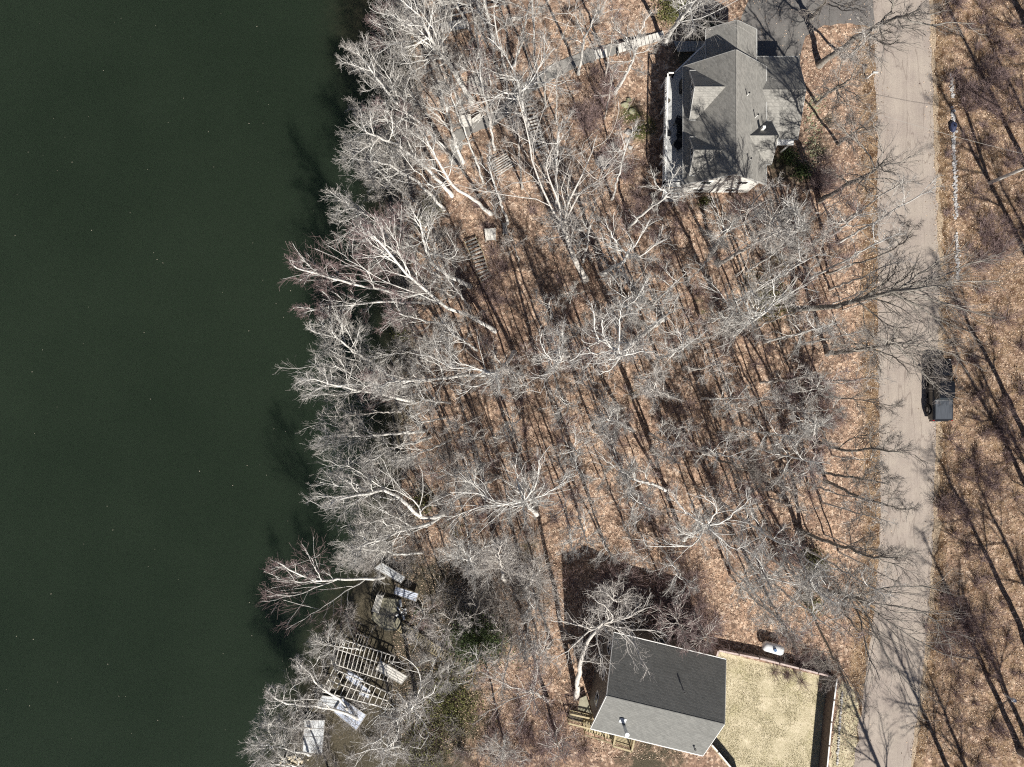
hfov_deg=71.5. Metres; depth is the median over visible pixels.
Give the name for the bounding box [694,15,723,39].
evergreen shrub
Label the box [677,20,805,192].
house
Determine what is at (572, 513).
young tree
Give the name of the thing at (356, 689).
dock skeleton
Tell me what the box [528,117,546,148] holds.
log steps
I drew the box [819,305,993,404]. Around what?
bare tree
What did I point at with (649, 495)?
young tree
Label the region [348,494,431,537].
bare tree
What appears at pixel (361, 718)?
loose dock
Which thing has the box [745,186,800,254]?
bare tree
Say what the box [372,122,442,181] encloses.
bare tree
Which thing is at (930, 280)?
bare tree
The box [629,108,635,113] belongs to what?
boulder
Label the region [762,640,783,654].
propane tank
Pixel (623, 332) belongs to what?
young tree
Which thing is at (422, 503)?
evergreen shrub
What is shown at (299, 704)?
bare tree
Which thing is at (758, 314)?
bare tree
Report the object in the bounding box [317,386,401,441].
bare tree
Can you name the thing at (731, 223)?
bare tree
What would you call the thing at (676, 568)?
young tree
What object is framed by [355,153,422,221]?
bare tree
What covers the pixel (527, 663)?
young tree
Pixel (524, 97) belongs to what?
young tree
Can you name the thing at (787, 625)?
young tree
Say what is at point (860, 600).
bare tree
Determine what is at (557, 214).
young tree
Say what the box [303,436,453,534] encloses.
bare tree
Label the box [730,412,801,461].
young tree
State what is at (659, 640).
window
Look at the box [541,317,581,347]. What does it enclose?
young tree
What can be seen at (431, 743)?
evergreen shrub
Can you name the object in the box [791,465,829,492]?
young tree
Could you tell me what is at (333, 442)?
bare tree
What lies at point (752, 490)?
young tree
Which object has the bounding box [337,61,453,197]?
bare tree
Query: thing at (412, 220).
landing slab
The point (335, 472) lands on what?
bare tree
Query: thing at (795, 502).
young tree
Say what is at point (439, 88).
bare tree
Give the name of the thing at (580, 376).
young tree
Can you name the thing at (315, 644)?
bare tree
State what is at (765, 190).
young tree
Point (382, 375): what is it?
bare tree
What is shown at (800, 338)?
young tree
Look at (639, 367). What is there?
young tree
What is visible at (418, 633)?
log steps
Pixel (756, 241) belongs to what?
bare tree
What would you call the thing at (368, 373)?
bare tree
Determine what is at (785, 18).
driveway
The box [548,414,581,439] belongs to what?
young tree
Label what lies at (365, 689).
loose dock
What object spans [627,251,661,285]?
young tree
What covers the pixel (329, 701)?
loose dock
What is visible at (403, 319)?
bare tree
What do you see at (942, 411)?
pickup truck
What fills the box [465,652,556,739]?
bare tree
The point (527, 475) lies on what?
young tree
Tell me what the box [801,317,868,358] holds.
young tree
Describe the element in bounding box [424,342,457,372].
young tree
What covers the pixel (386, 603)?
patio slab
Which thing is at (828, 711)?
fence
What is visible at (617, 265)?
bare tree
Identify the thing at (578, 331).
young tree
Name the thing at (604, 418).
bare tree
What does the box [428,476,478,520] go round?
young tree
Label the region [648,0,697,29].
evergreen shrub
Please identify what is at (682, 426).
young tree
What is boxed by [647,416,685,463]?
young tree
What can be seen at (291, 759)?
shore rubble
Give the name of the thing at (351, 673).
loose dock
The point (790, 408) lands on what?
young tree
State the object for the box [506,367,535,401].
young tree
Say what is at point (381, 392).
bare tree
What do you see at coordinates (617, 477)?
young tree
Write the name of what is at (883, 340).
young tree
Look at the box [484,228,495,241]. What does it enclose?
platform
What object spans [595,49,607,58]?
boardwalk
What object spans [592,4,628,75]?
young tree
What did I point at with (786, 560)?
young tree
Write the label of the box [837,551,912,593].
young tree
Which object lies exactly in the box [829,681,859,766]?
grass verge
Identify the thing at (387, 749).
bare tree
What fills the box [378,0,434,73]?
bare tree
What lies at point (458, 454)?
young tree
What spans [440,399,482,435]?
young tree
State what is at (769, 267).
young tree
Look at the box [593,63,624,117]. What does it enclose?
young tree
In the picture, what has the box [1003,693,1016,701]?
guy anchor marker
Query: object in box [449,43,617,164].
gravel path
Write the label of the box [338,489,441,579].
bare tree
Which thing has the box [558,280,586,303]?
young tree
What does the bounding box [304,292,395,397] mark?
bare tree
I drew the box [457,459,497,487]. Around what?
young tree
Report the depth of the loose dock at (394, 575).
71.15 m
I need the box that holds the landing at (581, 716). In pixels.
[567,695,593,729]
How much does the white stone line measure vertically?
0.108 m
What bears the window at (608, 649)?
in the house at (678, 704)
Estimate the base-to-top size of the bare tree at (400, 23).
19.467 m
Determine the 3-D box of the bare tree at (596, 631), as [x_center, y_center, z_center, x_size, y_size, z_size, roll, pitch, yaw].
[5.327,21.176,58.232,9.440,20.676,16.376,24,90,0]
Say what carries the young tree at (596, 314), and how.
on the ground at (363, 594)
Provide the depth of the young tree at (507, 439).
60.15 m
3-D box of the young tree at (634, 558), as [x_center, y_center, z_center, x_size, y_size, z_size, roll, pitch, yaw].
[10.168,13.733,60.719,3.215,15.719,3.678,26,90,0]
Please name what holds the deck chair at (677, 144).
on the deck at (672, 109)
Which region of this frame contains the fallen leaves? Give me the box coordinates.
[391,0,1023,760]
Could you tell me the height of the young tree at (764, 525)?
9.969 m
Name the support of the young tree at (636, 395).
on the ground at (363, 594)
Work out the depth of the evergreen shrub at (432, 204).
71.08 m
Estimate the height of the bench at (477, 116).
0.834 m
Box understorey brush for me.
[419,0,1023,766]
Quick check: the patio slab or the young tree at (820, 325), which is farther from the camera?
the patio slab
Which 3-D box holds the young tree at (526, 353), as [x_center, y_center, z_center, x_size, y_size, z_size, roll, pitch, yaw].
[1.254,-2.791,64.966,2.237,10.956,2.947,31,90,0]
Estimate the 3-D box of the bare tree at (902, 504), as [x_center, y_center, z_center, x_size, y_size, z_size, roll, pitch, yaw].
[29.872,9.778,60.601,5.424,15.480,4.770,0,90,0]
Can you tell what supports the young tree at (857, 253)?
on the ground at (363, 594)
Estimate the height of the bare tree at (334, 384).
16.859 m
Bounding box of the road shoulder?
[911,0,944,766]
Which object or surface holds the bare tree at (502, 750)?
on the ground at (363, 594)
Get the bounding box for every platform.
[439,19,467,37]
[459,114,472,129]
[468,76,488,95]
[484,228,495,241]
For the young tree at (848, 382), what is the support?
on the ground at (363, 594)
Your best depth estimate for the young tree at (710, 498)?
59.31 m
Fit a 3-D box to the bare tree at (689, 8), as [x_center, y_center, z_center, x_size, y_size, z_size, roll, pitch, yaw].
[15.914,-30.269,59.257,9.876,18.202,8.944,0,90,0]
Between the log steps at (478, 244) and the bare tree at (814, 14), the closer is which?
the bare tree at (814, 14)
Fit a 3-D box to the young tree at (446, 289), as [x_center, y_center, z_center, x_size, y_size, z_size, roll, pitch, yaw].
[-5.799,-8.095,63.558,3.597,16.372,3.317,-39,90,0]
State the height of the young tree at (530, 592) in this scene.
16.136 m
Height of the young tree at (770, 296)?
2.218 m
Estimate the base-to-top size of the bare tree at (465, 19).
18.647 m
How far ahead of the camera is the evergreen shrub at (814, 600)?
66.94 m
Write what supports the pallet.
on the ground at (363, 594)
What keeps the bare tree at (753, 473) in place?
on the ground at (363, 594)
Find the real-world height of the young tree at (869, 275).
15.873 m
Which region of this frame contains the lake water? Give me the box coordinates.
[0,0,404,766]
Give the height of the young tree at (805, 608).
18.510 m
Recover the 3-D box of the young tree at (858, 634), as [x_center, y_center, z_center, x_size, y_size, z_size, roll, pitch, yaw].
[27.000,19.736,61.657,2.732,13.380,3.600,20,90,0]
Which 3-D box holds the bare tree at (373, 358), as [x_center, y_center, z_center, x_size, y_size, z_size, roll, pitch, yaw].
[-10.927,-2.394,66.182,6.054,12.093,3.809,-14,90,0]
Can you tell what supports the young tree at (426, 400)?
on the ground at (363, 594)
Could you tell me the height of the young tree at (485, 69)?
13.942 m
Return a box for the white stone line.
[950,73,960,280]
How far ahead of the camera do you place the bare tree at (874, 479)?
57.80 m
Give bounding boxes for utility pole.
[988,167,1023,184]
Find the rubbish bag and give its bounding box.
[949,121,956,131]
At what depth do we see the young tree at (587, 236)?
57.45 m
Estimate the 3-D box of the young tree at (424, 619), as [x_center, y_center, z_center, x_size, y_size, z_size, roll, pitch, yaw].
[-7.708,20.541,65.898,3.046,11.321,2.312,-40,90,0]
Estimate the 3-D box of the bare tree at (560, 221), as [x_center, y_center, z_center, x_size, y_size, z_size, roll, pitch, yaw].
[2.751,-14.448,55.904,13.935,26.933,13.271,-41,90,0]
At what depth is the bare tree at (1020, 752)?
67.56 m
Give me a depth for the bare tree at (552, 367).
53.29 m
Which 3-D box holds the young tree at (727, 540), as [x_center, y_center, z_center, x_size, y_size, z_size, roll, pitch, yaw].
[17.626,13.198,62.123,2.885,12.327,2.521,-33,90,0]
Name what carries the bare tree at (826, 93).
on the ground at (363, 594)
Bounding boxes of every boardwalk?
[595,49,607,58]
[616,31,663,56]
[673,41,703,51]
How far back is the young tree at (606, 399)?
57.19 m
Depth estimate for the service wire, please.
62.85 m
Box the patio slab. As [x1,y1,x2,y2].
[371,596,401,630]
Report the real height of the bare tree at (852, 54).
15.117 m
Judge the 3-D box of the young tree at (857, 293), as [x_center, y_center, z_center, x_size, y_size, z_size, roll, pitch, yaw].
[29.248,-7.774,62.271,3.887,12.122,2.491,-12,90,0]
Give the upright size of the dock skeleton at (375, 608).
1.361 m
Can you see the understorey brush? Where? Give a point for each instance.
(821, 186)
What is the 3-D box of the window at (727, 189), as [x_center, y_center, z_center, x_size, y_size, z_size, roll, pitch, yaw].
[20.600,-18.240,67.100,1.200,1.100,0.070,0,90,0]
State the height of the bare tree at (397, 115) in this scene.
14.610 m
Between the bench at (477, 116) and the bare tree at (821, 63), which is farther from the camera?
the bench at (477, 116)
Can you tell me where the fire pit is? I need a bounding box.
[596,154,610,169]
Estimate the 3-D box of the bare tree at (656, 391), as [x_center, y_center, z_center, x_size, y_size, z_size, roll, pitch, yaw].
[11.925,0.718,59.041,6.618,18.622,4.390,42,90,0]
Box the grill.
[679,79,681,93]
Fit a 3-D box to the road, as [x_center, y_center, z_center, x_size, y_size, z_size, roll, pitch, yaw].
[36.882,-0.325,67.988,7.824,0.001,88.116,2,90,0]
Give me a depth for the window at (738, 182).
64.49 m
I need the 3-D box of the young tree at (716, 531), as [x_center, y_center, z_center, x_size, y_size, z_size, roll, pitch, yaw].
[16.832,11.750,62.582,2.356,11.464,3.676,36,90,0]
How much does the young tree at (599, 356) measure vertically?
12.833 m
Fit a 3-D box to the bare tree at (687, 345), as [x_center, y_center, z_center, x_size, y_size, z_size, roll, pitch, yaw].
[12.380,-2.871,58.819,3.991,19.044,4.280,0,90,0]
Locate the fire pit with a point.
(602, 162)
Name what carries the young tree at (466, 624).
on the ground at (363, 594)
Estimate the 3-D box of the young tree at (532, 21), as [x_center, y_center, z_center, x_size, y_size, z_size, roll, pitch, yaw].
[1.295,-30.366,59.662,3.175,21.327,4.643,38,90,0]
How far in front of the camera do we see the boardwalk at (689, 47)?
67.85 m
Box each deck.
[610,735,634,752]
[658,43,704,202]
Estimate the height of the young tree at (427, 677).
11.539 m
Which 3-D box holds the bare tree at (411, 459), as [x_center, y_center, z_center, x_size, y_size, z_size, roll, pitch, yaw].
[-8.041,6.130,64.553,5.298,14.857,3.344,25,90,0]
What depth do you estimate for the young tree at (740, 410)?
57.56 m
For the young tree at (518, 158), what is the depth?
59.13 m
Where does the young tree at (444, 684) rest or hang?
on the ground at (363, 594)
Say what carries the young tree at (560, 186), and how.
on the ground at (363, 594)
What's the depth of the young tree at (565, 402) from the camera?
56.46 m
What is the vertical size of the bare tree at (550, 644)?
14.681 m
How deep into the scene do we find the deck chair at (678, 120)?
65.16 m
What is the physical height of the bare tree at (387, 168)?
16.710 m
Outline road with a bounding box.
[853,0,939,766]
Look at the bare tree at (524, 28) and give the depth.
58.55 m
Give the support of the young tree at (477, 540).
on the ground at (363, 594)
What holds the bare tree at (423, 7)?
on the ground at (363, 594)
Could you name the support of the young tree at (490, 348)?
on the ground at (363, 594)
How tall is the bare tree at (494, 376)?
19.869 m
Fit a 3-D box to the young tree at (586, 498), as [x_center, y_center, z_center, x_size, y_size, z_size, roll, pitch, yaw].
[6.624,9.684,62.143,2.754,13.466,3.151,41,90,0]
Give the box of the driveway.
[741,0,874,61]
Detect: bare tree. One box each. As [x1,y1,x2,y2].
[237,715,311,766]
[249,702,311,747]
[255,745,316,766]
[257,529,384,660]
[262,671,358,743]
[275,337,415,414]
[279,225,438,303]
[290,278,429,326]
[290,646,347,710]
[297,410,424,464]
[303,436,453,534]
[303,617,363,672]
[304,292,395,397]
[307,200,496,333]
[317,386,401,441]
[320,437,403,491]
[321,183,406,257]
[328,536,406,577]
[329,525,423,588]
[331,133,445,210]
[335,31,448,149]
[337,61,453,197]
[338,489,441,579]
[339,709,414,766]
[340,36,400,96]
[340,132,416,202]
[341,213,441,277]
[344,96,410,145]
[347,637,455,760]
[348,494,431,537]
[349,425,431,477]
[351,466,406,500]
[353,0,474,103]
[353,338,432,373]
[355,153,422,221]
[355,365,419,413]
[362,95,449,153]
[362,514,432,558]
[363,354,449,398]
[364,0,421,79]
[366,319,491,410]
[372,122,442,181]
[373,75,446,125]
[373,221,417,275]
[374,286,447,349]
[376,121,492,226]
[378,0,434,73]
[378,0,450,19]
[382,302,429,348]
[383,200,429,245]
[384,435,451,471]
[387,0,444,45]
[397,194,475,288]
[403,265,454,310]
[408,328,529,403]
[417,79,467,164]
[422,0,471,35]
[428,40,474,114]
[431,444,580,538]
[433,532,509,593]
[434,75,490,183]
[437,449,500,501]
[447,42,638,283]
[456,26,580,152]
[460,0,524,44]
[462,527,533,587]
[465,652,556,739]
[466,730,532,766]
[495,549,567,609]
[504,0,549,67]
[519,314,582,406]
[519,610,566,683]
[537,717,580,766]
[541,0,629,75]
[541,589,676,700]
[562,295,666,379]
[585,207,676,287]
[585,572,642,635]
[587,398,635,448]
[587,443,669,506]
[602,273,678,331]
[604,7,665,94]
[627,480,767,574]
[628,156,699,228]
[633,361,687,414]
[645,590,706,660]
[654,314,713,372]
[661,0,762,55]
[675,604,724,656]
[693,194,769,255]
[696,271,754,339]
[711,267,826,354]
[717,438,796,500]
[718,191,808,284]
[726,534,836,608]
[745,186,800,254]
[745,600,805,663]
[749,190,813,259]
[749,549,844,613]
[756,428,832,486]
[786,403,838,449]
[787,0,881,36]
[789,228,1023,355]
[793,200,896,258]
[795,616,884,720]
[797,548,981,726]
[799,518,928,588]
[809,38,873,128]
[816,0,993,80]
[816,405,934,474]
[817,102,933,203]
[817,388,905,418]
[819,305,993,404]
[819,458,906,491]
[823,95,886,159]
[824,474,922,525]
[826,216,925,274]
[827,5,887,71]
[1016,748,1023,757]
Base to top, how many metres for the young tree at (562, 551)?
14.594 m
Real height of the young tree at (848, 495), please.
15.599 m
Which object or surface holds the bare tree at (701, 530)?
on the ground at (363, 594)
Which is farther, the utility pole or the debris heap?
the debris heap
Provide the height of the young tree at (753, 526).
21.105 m
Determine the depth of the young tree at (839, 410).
60.24 m
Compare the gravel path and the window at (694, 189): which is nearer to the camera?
the window at (694, 189)
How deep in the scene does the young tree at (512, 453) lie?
62.38 m
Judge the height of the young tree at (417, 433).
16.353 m
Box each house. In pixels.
[589,619,725,755]
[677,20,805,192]
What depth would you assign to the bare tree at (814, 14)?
59.03 m
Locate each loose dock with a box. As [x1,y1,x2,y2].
[303,718,325,753]
[315,693,344,709]
[334,695,365,729]
[345,667,364,687]
[358,684,371,698]
[374,560,404,582]
[376,656,407,683]
[394,585,419,601]
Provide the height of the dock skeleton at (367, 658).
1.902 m
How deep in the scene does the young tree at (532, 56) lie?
59.20 m
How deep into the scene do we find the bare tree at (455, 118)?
60.27 m
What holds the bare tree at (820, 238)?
on the ground at (363, 594)
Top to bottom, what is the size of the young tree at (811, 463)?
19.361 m
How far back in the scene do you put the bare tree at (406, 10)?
65.54 m
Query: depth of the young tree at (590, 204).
58.16 m
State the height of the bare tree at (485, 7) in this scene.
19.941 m
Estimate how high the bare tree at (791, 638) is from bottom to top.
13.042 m
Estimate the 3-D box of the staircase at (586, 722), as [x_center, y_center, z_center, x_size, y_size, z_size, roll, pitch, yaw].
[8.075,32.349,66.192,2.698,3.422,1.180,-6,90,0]
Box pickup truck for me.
[925,358,957,421]
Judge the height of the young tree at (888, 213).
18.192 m
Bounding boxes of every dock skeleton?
[322,665,392,708]
[331,634,395,681]
[353,632,370,650]
[372,591,384,612]
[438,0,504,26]
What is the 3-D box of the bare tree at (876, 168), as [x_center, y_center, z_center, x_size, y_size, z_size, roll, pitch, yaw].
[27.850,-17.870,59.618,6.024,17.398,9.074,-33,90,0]
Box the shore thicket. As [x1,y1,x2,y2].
[283,1,565,766]
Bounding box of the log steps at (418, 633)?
[397,621,473,672]
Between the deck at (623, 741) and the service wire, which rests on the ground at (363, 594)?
the deck at (623, 741)
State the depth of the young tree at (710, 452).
55.17 m
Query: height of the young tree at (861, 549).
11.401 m
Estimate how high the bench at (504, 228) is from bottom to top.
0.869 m
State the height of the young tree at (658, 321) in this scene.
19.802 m
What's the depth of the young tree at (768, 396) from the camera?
59.88 m
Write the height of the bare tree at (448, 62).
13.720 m
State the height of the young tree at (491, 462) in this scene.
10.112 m
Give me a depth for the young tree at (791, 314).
57.26 m
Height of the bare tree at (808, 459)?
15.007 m
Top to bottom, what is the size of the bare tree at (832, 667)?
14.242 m
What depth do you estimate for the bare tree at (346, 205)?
60.12 m
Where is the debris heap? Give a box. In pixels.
[393,599,406,622]
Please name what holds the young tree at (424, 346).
on the ground at (363, 594)
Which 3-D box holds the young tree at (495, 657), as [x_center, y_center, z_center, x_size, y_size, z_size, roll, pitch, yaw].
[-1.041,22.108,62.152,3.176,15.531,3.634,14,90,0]
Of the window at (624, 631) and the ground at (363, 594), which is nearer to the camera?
the window at (624, 631)
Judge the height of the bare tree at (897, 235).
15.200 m
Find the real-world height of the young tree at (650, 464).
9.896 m
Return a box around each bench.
[472,113,481,125]
[502,223,507,234]
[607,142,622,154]
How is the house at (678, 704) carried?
on the ground at (363, 594)
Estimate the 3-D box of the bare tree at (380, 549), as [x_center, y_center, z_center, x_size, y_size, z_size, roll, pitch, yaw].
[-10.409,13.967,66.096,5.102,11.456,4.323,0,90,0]
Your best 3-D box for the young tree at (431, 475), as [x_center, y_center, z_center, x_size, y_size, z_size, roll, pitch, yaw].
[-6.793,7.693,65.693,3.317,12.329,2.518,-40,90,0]
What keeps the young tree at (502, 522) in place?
on the ground at (363, 594)
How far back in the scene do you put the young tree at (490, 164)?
55.60 m
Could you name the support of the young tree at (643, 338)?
on the ground at (363, 594)
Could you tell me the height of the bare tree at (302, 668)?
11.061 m
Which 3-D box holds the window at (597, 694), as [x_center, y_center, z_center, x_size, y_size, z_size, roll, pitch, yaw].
[7.696,28.502,64.400,0.070,1.200,1.050,14,90,0]
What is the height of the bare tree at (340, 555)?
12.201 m
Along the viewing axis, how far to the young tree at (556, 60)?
60.54 m
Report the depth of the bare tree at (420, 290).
64.12 m
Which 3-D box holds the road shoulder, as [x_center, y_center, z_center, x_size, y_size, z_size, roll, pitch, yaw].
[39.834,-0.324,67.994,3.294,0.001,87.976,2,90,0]
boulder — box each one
[621,102,628,107]
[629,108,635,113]
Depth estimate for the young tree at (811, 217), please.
60.95 m
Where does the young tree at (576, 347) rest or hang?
on the ground at (363, 594)
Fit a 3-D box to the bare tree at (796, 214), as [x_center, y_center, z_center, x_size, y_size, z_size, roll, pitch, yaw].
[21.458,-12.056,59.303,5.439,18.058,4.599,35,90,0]
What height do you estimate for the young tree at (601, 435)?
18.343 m
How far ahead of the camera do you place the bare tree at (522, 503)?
52.70 m
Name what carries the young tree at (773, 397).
on the ground at (363, 594)
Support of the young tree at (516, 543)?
on the ground at (363, 594)
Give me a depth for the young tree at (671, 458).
57.79 m
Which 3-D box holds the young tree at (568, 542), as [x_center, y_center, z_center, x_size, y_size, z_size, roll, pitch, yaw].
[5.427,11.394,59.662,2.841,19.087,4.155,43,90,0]
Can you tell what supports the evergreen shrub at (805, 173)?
on the ground at (363, 594)
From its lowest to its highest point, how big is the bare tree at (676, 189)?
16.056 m
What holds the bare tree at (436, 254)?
on the ground at (363, 594)
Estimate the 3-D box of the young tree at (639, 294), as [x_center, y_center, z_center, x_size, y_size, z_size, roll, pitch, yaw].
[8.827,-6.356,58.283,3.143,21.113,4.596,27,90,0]
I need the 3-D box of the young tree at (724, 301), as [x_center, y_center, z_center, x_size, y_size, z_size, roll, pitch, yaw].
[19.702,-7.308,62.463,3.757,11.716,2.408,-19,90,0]
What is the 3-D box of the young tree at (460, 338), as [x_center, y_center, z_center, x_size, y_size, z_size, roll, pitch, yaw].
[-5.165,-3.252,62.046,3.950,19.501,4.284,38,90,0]
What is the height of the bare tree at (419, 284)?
21.608 m
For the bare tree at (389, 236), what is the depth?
65.05 m
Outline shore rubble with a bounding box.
[280,750,308,766]
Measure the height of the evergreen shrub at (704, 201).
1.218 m
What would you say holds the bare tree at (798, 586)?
on the ground at (363, 594)
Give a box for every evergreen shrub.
[378,699,463,766]
[390,325,407,341]
[405,656,506,745]
[406,488,438,518]
[413,606,423,616]
[419,193,443,217]
[438,606,521,682]
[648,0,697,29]
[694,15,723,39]
[697,194,712,208]
[777,146,800,170]
[790,157,812,182]
[793,543,836,575]
[801,593,826,620]
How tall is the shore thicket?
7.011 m
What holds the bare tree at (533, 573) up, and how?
on the ground at (363, 594)
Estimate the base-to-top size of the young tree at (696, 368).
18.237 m
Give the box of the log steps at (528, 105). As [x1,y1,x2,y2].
[518,91,533,114]
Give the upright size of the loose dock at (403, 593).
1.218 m
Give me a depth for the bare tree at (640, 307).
53.01 m
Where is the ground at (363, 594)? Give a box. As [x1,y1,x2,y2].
[279,0,1023,766]
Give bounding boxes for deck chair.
[672,137,681,150]
[673,115,681,125]
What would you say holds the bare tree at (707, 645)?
on the ground at (363, 594)
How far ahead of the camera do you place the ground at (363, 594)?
68.00 m
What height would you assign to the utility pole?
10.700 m
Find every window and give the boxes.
[595,690,598,706]
[607,640,611,654]
[622,630,635,635]
[652,637,665,643]
[690,188,704,191]
[699,181,712,183]
[722,188,738,191]
[734,181,749,184]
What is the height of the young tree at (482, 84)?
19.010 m
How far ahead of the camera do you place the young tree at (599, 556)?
58.29 m
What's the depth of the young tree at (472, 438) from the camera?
60.60 m
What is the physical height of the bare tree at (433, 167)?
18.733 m
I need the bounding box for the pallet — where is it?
[488,152,514,178]
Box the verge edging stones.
[836,691,842,764]
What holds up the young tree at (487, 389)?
on the ground at (363, 594)
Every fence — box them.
[711,743,731,766]
[714,647,830,676]
[818,671,837,766]
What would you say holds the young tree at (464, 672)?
on the ground at (363, 594)
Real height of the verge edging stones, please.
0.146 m
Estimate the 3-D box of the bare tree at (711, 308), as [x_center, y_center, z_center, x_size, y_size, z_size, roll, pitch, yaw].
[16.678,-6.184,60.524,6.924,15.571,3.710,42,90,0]
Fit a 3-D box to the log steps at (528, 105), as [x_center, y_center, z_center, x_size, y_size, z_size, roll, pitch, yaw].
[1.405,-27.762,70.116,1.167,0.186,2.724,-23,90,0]
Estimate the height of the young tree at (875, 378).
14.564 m
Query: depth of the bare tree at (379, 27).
64.73 m
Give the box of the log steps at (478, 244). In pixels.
[464,236,491,282]
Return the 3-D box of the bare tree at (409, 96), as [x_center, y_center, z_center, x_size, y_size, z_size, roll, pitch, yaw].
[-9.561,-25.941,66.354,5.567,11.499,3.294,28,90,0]
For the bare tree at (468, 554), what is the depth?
57.05 m
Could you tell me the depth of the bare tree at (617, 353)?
48.65 m
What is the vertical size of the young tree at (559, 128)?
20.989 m
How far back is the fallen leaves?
67.98 m
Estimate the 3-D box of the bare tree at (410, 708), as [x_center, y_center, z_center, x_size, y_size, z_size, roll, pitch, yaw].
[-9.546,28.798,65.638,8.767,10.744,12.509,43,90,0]
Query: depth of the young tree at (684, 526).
59.65 m
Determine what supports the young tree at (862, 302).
on the ground at (363, 594)
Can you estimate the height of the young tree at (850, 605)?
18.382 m
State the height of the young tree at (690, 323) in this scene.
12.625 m
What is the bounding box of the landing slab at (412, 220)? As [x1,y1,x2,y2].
[410,214,432,229]
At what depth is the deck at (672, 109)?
65.60 m
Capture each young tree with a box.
[397,376,451,424]
[401,405,445,444]
[401,579,446,645]
[407,598,443,629]
[413,326,452,359]
[414,642,451,690]
[416,457,453,488]
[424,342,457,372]
[426,260,468,307]
[426,596,464,660]
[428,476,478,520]
[429,310,477,366]
[430,314,463,349]
[432,647,464,695]
[437,519,479,567]
[439,0,481,61]
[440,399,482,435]
[450,435,481,466]
[451,363,481,382]
[452,637,483,693]
[455,50,496,150]
[455,420,488,455]
[455,589,488,639]
[457,304,485,326]
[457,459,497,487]
[461,13,499,84]
[464,41,495,112]
[464,530,498,573]
[465,57,497,128]
[468,492,502,523]
[469,139,510,224]
[472,0,515,100]
[477,376,507,401]
[479,611,517,683]
[480,334,498,361]
[481,443,500,474]
[487,354,526,393]
[487,421,514,449]
[487,641,515,704]
[489,495,520,534]
[497,118,538,189]
[497,439,535,471]
[499,229,527,261]
[499,405,524,439]
[501,461,544,497]
[502,526,531,559]
[504,0,553,84]
[505,68,536,116]
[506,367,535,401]
[508,608,539,666]
[510,342,538,366]
[511,573,549,632]
[511,628,551,680]
[520,24,560,106]
[526,107,582,207]
[527,287,563,334]
[530,328,576,382]
[534,135,568,172]
[536,56,570,122]
[539,384,582,430]
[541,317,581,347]
[543,487,585,527]
[544,194,579,240]
[547,169,585,220]
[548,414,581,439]
[550,421,595,471]
[550,450,591,489]
[554,523,584,563]
[557,360,604,394]
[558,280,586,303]
[560,206,603,264]
[560,505,604,556]
[561,338,595,373]
[569,473,610,517]
[570,187,610,245]
[571,310,596,338]
[571,411,625,456]
[581,383,624,415]
[583,300,622,329]
[583,528,621,568]
[585,338,615,371]
[588,469,615,493]
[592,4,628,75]
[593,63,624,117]
[594,405,634,443]
[598,321,635,351]
[602,120,642,200]
[603,270,656,332]
[604,454,635,482]
[604,481,665,534]
[611,517,658,575]
[615,322,667,365]
[623,371,661,406]
[623,491,664,526]
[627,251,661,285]
[631,356,669,386]
[635,459,662,484]
[637,288,687,346]
[641,439,684,474]
[645,260,695,314]
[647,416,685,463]
[648,547,699,607]
[656,409,706,444]
[663,505,697,540]
[664,432,695,455]
[666,306,707,341]
[678,340,738,387]
[682,245,724,280]
[687,430,755,475]
[691,505,728,540]
[692,313,739,345]
[693,485,732,512]
[699,515,739,555]
[700,374,753,417]
[713,386,756,420]
[713,476,766,511]
[715,412,759,446]
[717,495,798,564]
[717,514,766,561]
[721,281,761,312]
[722,558,776,617]
[723,170,787,232]
[727,573,802,643]
[730,381,795,421]
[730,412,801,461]
[731,536,791,587]
[734,472,765,494]
[737,257,793,302]
[737,508,775,536]
[745,226,806,273]
[748,382,794,409]
[749,436,833,488]
[750,233,828,295]
[751,267,800,332]
[752,458,805,501]
[753,594,809,642]
[754,290,821,328]
[758,526,836,582]
[759,359,829,396]
[760,550,848,624]
[762,387,812,421]
[762,422,819,450]
[763,305,842,363]
[763,573,847,642]
[766,241,807,272]
[768,483,819,521]
[776,553,862,622]
[779,370,834,406]
[782,204,816,233]
[782,225,840,265]
[782,310,842,339]
[789,569,851,617]
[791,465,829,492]
[794,366,864,396]
[800,394,848,421]
[801,185,854,227]
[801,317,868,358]
[801,546,900,615]
[805,599,867,644]
[807,476,888,513]
[808,215,907,280]
[818,361,897,390]
[821,496,898,532]
[823,524,880,563]
[824,561,883,609]
[825,170,922,233]
[828,248,918,290]
[830,277,879,304]
[832,442,890,476]
[837,174,944,243]
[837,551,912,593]
[842,285,898,310]
[853,334,895,354]
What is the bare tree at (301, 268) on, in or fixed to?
on the ground at (363, 594)
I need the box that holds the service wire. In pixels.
[770,77,1022,153]
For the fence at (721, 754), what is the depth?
66.86 m
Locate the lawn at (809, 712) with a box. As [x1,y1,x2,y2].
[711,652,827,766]
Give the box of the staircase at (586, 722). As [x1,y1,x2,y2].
[583,719,615,744]

